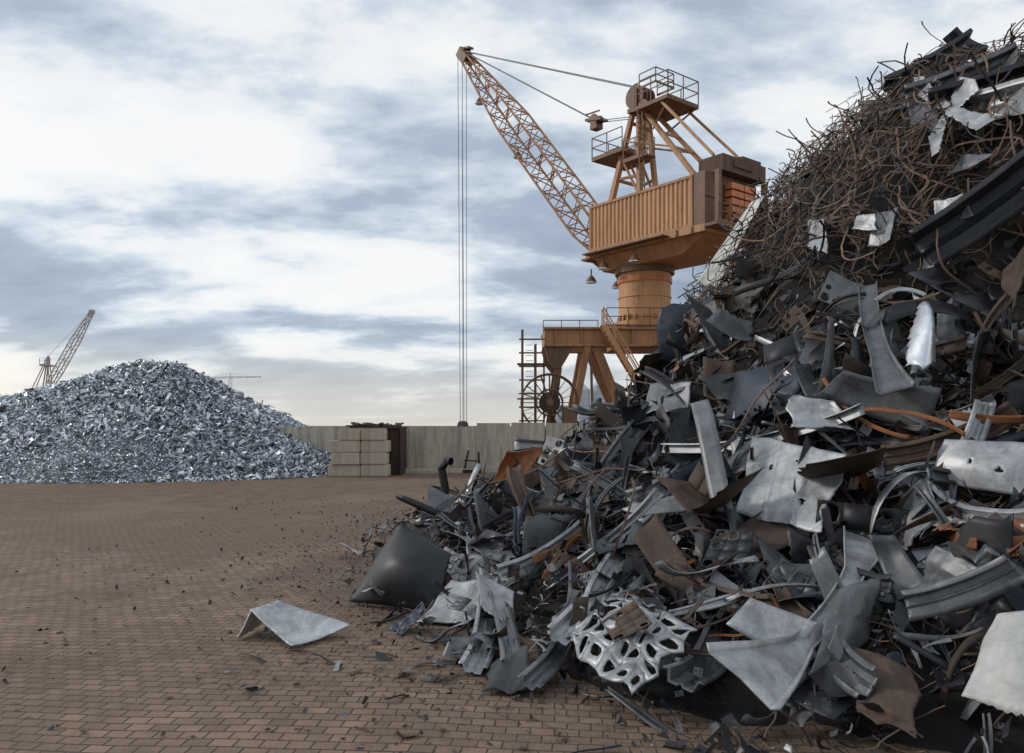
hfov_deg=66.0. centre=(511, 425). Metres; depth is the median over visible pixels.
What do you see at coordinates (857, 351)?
scrap strip
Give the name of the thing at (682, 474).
scrap sheet
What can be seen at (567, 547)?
rusty strip
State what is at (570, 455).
scrap channel beam
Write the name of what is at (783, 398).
scrap sheet
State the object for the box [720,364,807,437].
dark sheet
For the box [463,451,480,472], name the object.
steel stand
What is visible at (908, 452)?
channel beam
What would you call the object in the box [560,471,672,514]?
scrap bracket
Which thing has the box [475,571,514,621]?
crumpled sheet
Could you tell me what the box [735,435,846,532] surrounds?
stamped sheet
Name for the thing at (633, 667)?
lattice sheet
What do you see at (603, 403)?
scrap strip
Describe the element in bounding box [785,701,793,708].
scrap channel beam
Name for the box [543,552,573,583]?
scrap sheet
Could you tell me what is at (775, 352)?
perforated sheet
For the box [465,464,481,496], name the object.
scrap strip
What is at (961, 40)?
steel girder
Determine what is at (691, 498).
scrap sheet
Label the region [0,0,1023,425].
sky
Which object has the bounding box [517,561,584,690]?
channel beam
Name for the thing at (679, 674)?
sheet
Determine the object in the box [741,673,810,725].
scrap strip
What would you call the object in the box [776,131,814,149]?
bent rod
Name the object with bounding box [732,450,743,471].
scrap strip
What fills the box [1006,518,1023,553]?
rusty strip
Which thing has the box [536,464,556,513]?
scrap bracket
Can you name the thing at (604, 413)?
scrap sheet
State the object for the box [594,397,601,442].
scrap strip
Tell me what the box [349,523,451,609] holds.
curved plate
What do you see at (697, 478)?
sheet
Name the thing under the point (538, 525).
scrap sheet
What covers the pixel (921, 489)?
scrap channel beam
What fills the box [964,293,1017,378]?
scrap channel beam
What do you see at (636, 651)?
scrap sheet
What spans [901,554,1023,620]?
channel beam
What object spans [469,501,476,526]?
scrap sheet
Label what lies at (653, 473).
scrap strip
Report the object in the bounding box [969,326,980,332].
scrap channel beam
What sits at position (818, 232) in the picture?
torn plate
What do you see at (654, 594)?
scrap strip
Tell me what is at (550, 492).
scrap sheet
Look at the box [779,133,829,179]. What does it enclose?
bent rod
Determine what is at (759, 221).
bent rod
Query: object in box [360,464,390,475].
concrete block
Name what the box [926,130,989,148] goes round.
bent rod
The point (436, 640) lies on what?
scrap strip
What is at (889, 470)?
scrap sheet
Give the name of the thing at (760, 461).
scrap bracket
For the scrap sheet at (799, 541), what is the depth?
5.96 m
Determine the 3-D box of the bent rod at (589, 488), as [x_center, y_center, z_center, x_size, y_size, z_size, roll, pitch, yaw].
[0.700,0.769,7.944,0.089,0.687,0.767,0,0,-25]
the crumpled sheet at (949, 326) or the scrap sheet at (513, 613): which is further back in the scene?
the crumpled sheet at (949, 326)
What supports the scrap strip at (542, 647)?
on the scrap heap
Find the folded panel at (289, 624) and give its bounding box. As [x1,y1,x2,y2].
[236,600,349,645]
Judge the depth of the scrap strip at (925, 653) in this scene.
4.34 m
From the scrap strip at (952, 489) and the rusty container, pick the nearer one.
the scrap strip at (952, 489)
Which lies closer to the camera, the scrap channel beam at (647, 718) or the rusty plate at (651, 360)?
the scrap channel beam at (647, 718)
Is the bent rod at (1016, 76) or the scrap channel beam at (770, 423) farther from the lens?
the bent rod at (1016, 76)
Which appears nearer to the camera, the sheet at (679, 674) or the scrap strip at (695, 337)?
the sheet at (679, 674)
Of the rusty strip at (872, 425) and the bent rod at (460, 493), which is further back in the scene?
the bent rod at (460, 493)
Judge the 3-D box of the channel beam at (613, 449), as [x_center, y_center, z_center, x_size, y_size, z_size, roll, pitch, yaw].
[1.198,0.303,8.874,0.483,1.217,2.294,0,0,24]
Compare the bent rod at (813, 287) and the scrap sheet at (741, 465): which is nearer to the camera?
the scrap sheet at (741, 465)
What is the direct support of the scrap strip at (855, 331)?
on the scrap heap
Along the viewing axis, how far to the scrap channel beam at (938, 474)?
5.91 m
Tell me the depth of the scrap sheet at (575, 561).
6.69 m
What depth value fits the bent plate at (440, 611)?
6.83 m
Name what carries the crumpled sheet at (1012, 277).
on the scrap heap
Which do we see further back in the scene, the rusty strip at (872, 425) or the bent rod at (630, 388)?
the bent rod at (630, 388)
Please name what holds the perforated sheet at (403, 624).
on the ground
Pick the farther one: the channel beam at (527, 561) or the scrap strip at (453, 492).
the scrap strip at (453, 492)
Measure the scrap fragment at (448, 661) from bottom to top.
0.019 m
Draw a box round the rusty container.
[345,422,406,474]
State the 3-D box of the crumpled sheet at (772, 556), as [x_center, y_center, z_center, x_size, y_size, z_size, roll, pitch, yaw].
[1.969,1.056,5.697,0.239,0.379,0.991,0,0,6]
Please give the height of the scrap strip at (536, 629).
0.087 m
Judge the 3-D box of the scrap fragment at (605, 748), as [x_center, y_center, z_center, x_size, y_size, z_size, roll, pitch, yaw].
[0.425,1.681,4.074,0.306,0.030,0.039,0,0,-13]
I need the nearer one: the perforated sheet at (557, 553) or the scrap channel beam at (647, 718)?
the scrap channel beam at (647, 718)
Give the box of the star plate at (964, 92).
[913,76,994,156]
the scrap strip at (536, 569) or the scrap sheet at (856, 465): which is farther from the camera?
the scrap strip at (536, 569)
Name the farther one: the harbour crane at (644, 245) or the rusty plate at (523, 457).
the harbour crane at (644, 245)
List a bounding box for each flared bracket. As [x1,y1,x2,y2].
[706,526,878,710]
[717,431,741,503]
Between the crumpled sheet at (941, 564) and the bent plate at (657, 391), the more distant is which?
the bent plate at (657, 391)
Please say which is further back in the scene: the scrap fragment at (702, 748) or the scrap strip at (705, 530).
the scrap strip at (705, 530)
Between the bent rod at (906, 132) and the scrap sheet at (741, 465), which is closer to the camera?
the scrap sheet at (741, 465)
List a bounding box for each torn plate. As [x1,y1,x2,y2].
[808,218,827,253]
[852,213,876,230]
[908,104,937,129]
[934,194,973,219]
[991,86,1023,115]
[998,46,1018,81]
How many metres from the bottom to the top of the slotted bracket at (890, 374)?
1.236 m
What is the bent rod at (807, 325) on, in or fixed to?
on the scrap heap
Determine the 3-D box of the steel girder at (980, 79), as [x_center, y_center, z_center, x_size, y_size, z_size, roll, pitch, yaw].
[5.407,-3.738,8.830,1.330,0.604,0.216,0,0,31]
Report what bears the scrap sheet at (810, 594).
on the scrap bracket at (794, 606)
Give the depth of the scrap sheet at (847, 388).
6.91 m
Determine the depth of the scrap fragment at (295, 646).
5.93 m
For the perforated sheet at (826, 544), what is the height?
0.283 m
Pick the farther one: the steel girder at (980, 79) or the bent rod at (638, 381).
the bent rod at (638, 381)
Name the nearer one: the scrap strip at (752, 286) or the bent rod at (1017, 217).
the bent rod at (1017, 217)
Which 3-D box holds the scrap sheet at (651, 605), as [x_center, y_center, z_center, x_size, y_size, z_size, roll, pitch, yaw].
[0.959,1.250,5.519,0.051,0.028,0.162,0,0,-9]
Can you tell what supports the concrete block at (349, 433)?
on the concrete block at (343, 446)
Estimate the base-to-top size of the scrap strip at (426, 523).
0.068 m
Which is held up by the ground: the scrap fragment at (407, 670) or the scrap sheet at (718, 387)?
the scrap fragment at (407, 670)
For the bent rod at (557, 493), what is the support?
on the scrap heap
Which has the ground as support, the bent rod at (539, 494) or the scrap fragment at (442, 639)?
the scrap fragment at (442, 639)
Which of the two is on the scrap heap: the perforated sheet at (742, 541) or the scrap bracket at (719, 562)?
the scrap bracket at (719, 562)
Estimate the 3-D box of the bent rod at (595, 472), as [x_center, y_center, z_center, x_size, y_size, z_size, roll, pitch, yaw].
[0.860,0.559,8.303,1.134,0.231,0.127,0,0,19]
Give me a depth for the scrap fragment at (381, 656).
5.72 m
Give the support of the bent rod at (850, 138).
on the scrap heap
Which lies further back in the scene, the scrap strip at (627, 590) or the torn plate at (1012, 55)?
the torn plate at (1012, 55)
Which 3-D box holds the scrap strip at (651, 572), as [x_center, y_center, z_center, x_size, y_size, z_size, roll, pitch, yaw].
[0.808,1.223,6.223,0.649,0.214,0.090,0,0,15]
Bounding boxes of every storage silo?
[577,384,589,430]
[593,382,606,421]
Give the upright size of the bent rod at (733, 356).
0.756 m
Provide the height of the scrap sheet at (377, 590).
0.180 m
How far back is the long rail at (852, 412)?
7.45 m
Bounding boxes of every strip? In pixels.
[396,493,493,516]
[416,619,469,643]
[423,522,457,529]
[428,484,471,499]
[447,624,467,641]
[454,484,567,552]
[458,521,465,537]
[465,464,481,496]
[492,500,568,543]
[506,537,513,559]
[521,548,551,594]
[532,514,600,562]
[532,625,549,636]
[533,505,585,517]
[534,641,546,652]
[542,533,581,579]
[550,486,648,525]
[551,469,558,477]
[573,378,650,515]
[573,569,654,591]
[585,416,669,430]
[590,401,618,407]
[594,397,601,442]
[617,587,650,596]
[630,465,659,475]
[640,526,710,559]
[651,591,668,623]
[654,555,759,575]
[656,395,688,442]
[661,533,710,603]
[683,318,700,343]
[689,399,732,511]
[694,590,707,627]
[696,595,754,628]
[721,437,737,449]
[725,583,819,602]
[727,415,788,467]
[731,245,815,296]
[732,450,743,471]
[734,381,792,436]
[734,425,747,452]
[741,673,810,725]
[755,335,772,345]
[814,320,834,433]
[818,430,872,471]
[821,377,909,438]
[836,334,864,363]
[851,317,860,355]
[854,480,891,500]
[863,247,873,275]
[864,407,965,436]
[868,621,902,635]
[870,471,929,532]
[873,299,980,328]
[887,626,983,640]
[888,329,892,345]
[888,609,899,631]
[892,500,962,535]
[892,632,970,679]
[907,522,964,554]
[911,364,917,373]
[937,524,976,548]
[938,632,985,708]
[948,409,1023,423]
[948,484,957,525]
[970,315,1006,401]
[988,512,1023,543]
[994,430,1023,441]
[995,328,1023,348]
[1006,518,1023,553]
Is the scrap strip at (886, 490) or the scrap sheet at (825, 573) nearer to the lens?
the scrap sheet at (825, 573)
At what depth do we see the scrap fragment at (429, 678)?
5.23 m
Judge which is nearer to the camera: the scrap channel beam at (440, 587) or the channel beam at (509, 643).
the channel beam at (509, 643)
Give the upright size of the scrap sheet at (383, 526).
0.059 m
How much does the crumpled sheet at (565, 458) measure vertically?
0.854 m
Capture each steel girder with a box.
[853,75,941,117]
[881,28,988,98]
[904,42,1021,108]
[908,149,1023,267]
[928,61,1023,123]
[943,27,987,50]
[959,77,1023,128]
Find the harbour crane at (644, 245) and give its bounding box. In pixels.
[456,46,766,451]
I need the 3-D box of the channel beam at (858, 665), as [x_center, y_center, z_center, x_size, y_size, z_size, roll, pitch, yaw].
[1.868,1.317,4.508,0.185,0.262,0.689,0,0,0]
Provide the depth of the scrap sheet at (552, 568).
6.70 m
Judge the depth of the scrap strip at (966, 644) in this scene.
4.30 m
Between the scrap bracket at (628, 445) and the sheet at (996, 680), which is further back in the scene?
the scrap bracket at (628, 445)
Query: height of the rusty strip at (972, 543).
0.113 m
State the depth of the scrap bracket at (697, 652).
5.00 m
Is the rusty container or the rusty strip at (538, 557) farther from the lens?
the rusty container
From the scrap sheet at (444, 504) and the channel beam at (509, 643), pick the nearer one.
the channel beam at (509, 643)
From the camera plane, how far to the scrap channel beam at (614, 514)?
7.76 m
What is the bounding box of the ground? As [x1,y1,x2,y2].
[0,426,950,752]
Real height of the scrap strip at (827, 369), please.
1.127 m
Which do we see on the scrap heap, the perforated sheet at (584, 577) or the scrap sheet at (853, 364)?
the scrap sheet at (853, 364)
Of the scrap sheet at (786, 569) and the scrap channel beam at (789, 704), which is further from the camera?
the scrap sheet at (786, 569)
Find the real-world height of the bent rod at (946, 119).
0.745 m
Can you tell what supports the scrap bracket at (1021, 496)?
on the scrap heap
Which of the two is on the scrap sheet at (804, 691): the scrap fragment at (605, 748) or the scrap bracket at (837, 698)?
the scrap bracket at (837, 698)
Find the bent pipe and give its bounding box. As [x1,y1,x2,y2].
[438,457,453,494]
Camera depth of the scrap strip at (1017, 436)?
6.05 m
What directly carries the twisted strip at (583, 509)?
on the scrap heap
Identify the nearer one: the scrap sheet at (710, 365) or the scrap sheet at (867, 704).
the scrap sheet at (867, 704)
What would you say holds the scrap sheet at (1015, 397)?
on the scrap heap
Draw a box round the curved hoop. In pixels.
[874,287,926,300]
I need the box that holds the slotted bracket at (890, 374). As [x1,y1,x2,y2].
[858,280,915,395]
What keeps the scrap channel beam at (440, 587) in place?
on the scrap heap
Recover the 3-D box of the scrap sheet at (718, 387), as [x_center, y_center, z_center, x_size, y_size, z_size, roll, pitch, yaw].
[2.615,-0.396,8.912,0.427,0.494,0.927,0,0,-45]
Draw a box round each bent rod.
[447,478,495,506]
[487,447,567,483]
[521,477,585,524]
[539,470,585,507]
[541,468,646,487]
[553,479,560,500]
[556,416,597,441]
[568,427,576,478]
[569,449,605,452]
[575,469,604,515]
[611,478,634,560]
[625,379,651,383]
[626,369,633,424]
[678,269,735,297]
[685,428,761,441]
[706,344,746,393]
[711,247,815,263]
[722,358,794,453]
[730,199,750,251]
[746,199,794,229]
[762,220,824,279]
[763,389,786,442]
[767,267,844,328]
[775,235,865,260]
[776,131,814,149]
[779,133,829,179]
[786,264,852,313]
[788,129,833,179]
[788,312,838,333]
[827,292,940,303]
[838,417,880,444]
[839,110,856,180]
[846,316,907,343]
[867,115,939,161]
[868,75,909,128]
[870,145,952,170]
[874,175,915,249]
[877,62,894,71]
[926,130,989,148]
[934,52,970,56]
[934,92,960,174]
[936,228,979,295]
[944,125,960,188]
[970,52,1012,121]
[974,56,1019,166]
[991,66,999,145]
[996,228,1023,236]
[1009,120,1020,171]
[1009,200,1023,229]
[1015,36,1023,78]
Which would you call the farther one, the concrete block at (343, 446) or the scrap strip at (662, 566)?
the concrete block at (343, 446)
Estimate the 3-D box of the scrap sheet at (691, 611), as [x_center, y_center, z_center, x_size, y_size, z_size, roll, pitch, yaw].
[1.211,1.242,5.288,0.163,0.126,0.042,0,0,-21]
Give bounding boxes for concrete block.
[327,440,361,452]
[328,464,361,476]
[331,452,361,464]
[338,428,361,439]
[360,452,388,463]
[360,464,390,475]
[361,428,386,439]
[361,440,390,451]
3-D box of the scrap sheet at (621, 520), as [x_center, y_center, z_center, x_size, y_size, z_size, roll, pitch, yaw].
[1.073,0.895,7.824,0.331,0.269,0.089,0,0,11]
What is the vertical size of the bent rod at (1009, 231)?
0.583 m
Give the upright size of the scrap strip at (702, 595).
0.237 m
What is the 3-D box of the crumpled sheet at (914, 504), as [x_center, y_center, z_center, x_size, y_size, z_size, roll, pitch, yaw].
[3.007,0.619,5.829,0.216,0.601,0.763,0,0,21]
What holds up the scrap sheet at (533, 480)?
on the scrap heap
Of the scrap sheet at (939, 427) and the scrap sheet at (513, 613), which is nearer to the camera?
the scrap sheet at (513, 613)
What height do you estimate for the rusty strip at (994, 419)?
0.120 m
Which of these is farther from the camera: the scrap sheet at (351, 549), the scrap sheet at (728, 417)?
the scrap sheet at (351, 549)
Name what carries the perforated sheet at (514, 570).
on the scrap heap
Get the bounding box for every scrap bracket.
[512,495,528,558]
[514,437,563,451]
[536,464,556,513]
[556,587,580,616]
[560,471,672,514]
[608,434,640,500]
[661,641,713,657]
[697,557,727,575]
[749,562,812,618]
[758,459,772,469]
[805,671,840,700]
[810,516,890,538]
[837,511,890,519]
[880,422,923,431]
[966,354,1023,406]
[1007,322,1018,382]
[1009,488,1023,508]
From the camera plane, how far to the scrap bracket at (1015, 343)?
6.50 m
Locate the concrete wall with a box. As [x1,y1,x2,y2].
[266,423,586,473]
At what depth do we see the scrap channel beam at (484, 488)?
10.47 m
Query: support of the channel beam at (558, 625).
on the scrap heap
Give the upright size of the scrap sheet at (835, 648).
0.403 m
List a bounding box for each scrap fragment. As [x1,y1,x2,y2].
[242,653,265,662]
[246,686,258,690]
[289,645,303,648]
[312,652,334,664]
[333,660,340,670]
[375,651,393,659]
[383,693,409,699]
[395,668,410,675]
[402,732,416,736]
[415,662,444,665]
[419,677,440,680]
[423,672,454,680]
[429,634,447,641]
[441,659,459,663]
[571,744,621,752]
[665,740,688,747]
[692,743,707,752]
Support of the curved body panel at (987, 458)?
on the scrap bracket at (1021, 496)
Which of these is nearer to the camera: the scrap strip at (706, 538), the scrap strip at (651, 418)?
the scrap strip at (706, 538)
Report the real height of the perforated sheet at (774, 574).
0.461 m
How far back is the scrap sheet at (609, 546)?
6.56 m
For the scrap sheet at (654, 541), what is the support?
on the scrap heap
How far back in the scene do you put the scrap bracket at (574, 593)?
5.90 m
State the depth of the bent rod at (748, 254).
9.96 m
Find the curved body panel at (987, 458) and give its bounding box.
[935,439,1023,494]
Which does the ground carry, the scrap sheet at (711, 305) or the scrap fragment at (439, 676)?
the scrap fragment at (439, 676)
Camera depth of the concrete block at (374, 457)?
26.13 m
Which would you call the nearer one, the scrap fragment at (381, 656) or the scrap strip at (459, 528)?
the scrap fragment at (381, 656)
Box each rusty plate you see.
[492,447,542,483]
[631,352,666,373]
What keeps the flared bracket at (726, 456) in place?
on the scrap heap
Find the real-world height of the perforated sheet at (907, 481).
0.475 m
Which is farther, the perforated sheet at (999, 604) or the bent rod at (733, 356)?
the bent rod at (733, 356)
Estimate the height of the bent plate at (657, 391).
0.448 m
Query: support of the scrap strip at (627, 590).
on the scrap heap
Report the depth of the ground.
6.03 m
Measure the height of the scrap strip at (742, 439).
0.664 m
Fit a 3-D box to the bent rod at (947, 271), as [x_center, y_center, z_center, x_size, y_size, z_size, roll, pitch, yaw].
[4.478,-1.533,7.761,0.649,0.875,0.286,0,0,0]
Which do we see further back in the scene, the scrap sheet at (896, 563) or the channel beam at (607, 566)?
the channel beam at (607, 566)
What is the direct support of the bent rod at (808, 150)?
on the scrap heap
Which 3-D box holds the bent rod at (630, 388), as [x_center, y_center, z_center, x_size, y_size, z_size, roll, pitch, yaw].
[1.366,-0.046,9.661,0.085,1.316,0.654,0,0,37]
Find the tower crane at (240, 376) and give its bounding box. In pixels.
[211,373,261,387]
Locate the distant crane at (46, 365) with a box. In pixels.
[24,310,94,390]
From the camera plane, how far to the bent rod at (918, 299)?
7.54 m
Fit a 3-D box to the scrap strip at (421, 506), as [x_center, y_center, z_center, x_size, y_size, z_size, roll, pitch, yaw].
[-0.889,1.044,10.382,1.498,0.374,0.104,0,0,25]
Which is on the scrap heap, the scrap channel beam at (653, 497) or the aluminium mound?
the scrap channel beam at (653, 497)
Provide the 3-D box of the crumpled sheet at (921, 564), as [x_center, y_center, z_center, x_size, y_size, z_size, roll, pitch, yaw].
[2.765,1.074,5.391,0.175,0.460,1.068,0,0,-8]
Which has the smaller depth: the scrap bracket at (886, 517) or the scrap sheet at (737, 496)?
the scrap bracket at (886, 517)
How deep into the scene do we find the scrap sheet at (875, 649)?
4.82 m
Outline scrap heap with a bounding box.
[340,18,1023,752]
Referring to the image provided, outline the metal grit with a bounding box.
[2,497,805,752]
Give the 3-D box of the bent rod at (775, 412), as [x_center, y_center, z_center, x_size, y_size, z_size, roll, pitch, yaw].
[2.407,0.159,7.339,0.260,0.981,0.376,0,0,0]
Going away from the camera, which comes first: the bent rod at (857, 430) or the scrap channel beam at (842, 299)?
the bent rod at (857, 430)
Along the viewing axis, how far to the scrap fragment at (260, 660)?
5.68 m
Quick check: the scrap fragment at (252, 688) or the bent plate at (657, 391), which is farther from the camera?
the bent plate at (657, 391)
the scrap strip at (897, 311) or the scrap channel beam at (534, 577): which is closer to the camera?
the scrap channel beam at (534, 577)
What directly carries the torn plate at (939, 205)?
on the scrap heap
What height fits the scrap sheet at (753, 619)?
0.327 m
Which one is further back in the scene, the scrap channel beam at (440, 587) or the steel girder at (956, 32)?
the steel girder at (956, 32)
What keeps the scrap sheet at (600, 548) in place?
on the channel beam at (607, 566)
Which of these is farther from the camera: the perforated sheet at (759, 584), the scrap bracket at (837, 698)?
the perforated sheet at (759, 584)
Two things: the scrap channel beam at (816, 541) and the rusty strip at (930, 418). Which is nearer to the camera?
the scrap channel beam at (816, 541)
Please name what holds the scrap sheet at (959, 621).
on the scrap heap
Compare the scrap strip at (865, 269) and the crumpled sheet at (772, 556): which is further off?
the scrap strip at (865, 269)
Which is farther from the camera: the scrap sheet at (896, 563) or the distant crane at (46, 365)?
the distant crane at (46, 365)
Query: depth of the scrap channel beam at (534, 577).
6.92 m
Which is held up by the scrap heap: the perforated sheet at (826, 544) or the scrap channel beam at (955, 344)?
the scrap channel beam at (955, 344)
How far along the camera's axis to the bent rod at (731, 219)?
12.46 m
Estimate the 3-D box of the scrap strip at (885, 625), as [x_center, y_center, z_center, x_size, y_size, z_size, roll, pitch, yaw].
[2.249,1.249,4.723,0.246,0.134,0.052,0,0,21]
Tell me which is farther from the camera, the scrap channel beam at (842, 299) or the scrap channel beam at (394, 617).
the scrap channel beam at (842, 299)
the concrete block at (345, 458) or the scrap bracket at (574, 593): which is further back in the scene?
the concrete block at (345, 458)
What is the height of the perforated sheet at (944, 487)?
0.792 m
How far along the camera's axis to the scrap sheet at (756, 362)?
9.13 m
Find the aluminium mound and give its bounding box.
[0,358,330,483]
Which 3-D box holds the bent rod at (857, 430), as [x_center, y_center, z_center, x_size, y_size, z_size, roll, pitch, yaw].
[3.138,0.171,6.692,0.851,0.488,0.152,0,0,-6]
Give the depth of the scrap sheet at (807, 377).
7.57 m
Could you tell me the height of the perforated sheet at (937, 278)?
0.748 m
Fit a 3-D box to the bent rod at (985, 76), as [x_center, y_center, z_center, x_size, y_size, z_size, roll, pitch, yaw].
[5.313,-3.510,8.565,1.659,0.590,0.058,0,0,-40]
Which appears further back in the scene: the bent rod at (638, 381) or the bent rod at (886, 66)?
the bent rod at (886, 66)
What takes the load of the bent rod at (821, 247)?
on the scrap heap
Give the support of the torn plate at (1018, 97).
on the scrap heap
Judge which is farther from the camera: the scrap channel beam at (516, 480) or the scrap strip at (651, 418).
the scrap strip at (651, 418)
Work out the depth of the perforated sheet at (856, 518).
5.98 m
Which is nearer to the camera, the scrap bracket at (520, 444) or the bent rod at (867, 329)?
the bent rod at (867, 329)
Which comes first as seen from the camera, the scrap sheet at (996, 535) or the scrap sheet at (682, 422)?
the scrap sheet at (996, 535)
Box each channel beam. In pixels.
[369,610,408,623]
[432,579,449,595]
[437,459,519,531]
[458,568,499,674]
[473,579,518,609]
[488,590,520,660]
[496,520,587,582]
[506,465,535,517]
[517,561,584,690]
[528,571,544,580]
[545,487,663,591]
[547,466,666,645]
[562,442,574,463]
[568,403,636,415]
[570,460,626,500]
[580,515,664,618]
[586,401,656,515]
[595,477,624,511]
[596,498,644,533]
[605,686,691,738]
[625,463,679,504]
[639,366,692,405]
[654,558,773,612]
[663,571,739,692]
[667,331,679,363]
[669,588,748,615]
[708,509,791,559]
[712,400,758,436]
[761,420,831,431]
[782,523,893,597]
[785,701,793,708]
[802,330,965,358]
[806,656,814,672]
[810,292,865,326]
[812,532,820,559]
[812,634,879,698]
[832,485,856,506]
[880,401,1020,466]
[893,462,935,473]
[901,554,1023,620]
[913,480,955,541]
[930,465,956,483]
[943,399,995,467]
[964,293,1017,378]
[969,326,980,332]
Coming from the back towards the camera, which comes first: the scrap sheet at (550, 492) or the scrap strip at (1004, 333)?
the scrap sheet at (550, 492)
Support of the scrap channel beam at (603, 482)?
on the scrap heap
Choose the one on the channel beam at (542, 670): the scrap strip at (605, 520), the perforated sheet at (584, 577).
the perforated sheet at (584, 577)
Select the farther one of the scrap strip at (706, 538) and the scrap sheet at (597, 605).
the scrap strip at (706, 538)
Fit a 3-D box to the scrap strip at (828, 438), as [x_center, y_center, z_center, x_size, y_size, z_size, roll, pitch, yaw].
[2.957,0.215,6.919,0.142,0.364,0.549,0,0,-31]
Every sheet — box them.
[338,543,363,555]
[369,581,384,596]
[372,523,386,528]
[387,601,425,634]
[428,523,439,540]
[434,498,452,509]
[442,530,515,562]
[442,636,482,656]
[444,546,459,572]
[449,596,471,610]
[449,649,472,654]
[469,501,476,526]
[473,491,502,530]
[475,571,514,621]
[481,553,490,573]
[481,625,507,636]
[482,645,528,694]
[486,479,503,498]
[495,478,535,501]
[506,603,515,620]
[507,565,519,590]
[522,513,575,555]
[524,467,540,488]
[539,468,560,498]
[541,437,581,492]
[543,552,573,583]
[545,561,556,572]
[547,582,697,694]
[551,546,567,563]
[564,557,590,582]
[569,597,588,644]
[571,459,593,466]
[571,539,588,553]
[576,570,594,588]
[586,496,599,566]
[588,536,617,554]
[589,598,604,624]
[593,399,623,431]
[600,512,605,526]
[601,600,652,642]
[603,533,636,552]
[606,502,628,525]
[622,496,685,516]
[625,623,647,655]
[632,514,697,603]
[642,601,655,607]
[653,476,725,518]
[657,300,702,363]
[664,407,719,468]
[672,457,703,481]
[681,600,703,620]
[684,292,736,355]
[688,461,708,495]
[696,195,763,287]
[697,370,740,407]
[699,516,729,538]
[699,529,754,571]
[701,293,724,348]
[702,551,739,581]
[703,356,735,399]
[705,308,754,340]
[710,502,812,569]
[714,414,741,420]
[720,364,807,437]
[723,358,759,380]
[723,504,749,534]
[726,597,816,639]
[727,477,741,502]
[731,437,748,473]
[731,560,766,588]
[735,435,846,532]
[745,562,794,585]
[755,535,815,611]
[762,558,823,612]
[763,323,838,416]
[772,393,844,409]
[779,564,815,609]
[779,591,822,600]
[786,395,855,430]
[787,527,812,563]
[790,677,853,720]
[793,363,816,395]
[793,435,842,521]
[796,447,885,477]
[806,532,877,565]
[807,578,880,675]
[809,546,842,599]
[815,499,927,551]
[820,370,941,435]
[827,623,843,661]
[842,352,914,379]
[854,647,921,738]
[858,701,883,710]
[860,532,882,573]
[865,303,905,362]
[868,207,897,246]
[868,645,880,653]
[869,534,922,601]
[872,458,936,498]
[884,431,912,475]
[892,437,1002,508]
[899,407,947,431]
[900,467,940,546]
[901,545,924,574]
[908,267,1001,320]
[915,546,977,587]
[933,544,1023,651]
[936,292,966,355]
[936,559,1023,634]
[943,153,994,180]
[946,513,1013,564]
[961,611,1023,716]
[1001,246,1023,312]
[1004,378,1023,414]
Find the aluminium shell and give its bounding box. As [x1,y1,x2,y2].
[905,293,935,370]
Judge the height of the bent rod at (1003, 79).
1.301 m
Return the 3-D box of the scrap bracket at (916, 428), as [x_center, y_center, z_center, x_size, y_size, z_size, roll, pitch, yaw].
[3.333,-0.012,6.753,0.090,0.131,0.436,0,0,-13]
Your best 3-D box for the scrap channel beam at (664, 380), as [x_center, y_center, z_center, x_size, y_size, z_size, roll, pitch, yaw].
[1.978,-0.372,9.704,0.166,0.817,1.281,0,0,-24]
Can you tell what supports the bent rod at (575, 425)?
on the scrap heap
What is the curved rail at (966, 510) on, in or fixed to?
on the scrap heap
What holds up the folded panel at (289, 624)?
on the ground
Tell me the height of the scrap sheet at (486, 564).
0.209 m
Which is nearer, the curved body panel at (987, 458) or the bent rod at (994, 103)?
the curved body panel at (987, 458)
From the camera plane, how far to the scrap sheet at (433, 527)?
9.75 m
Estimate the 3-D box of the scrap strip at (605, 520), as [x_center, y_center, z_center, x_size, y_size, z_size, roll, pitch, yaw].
[0.850,0.796,7.734,1.042,0.416,0.147,0,0,-4]
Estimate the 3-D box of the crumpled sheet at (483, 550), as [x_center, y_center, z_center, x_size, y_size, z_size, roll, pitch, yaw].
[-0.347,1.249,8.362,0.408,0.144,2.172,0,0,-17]
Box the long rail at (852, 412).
[660,403,864,452]
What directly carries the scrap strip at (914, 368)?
on the scrap heap
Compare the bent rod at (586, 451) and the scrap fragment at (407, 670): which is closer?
the scrap fragment at (407, 670)
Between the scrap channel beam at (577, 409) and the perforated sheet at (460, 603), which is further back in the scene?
the scrap channel beam at (577, 409)
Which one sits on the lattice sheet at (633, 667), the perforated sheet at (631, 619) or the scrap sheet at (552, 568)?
the perforated sheet at (631, 619)
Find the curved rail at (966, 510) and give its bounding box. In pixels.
[910,479,1023,527]
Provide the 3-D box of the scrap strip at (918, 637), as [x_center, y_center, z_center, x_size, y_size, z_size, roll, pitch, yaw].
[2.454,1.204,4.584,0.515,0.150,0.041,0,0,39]
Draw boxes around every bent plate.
[416,579,493,623]
[447,553,510,584]
[645,381,691,414]
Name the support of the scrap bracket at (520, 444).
on the scrap heap
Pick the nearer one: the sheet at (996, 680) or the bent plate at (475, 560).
the sheet at (996, 680)
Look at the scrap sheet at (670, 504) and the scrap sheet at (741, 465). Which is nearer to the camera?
the scrap sheet at (670, 504)
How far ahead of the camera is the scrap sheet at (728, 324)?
9.47 m
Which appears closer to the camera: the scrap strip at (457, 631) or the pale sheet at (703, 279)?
the scrap strip at (457, 631)
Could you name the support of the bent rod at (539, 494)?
on the scrap heap
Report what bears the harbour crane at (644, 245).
on the ground
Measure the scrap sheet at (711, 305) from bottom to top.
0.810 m

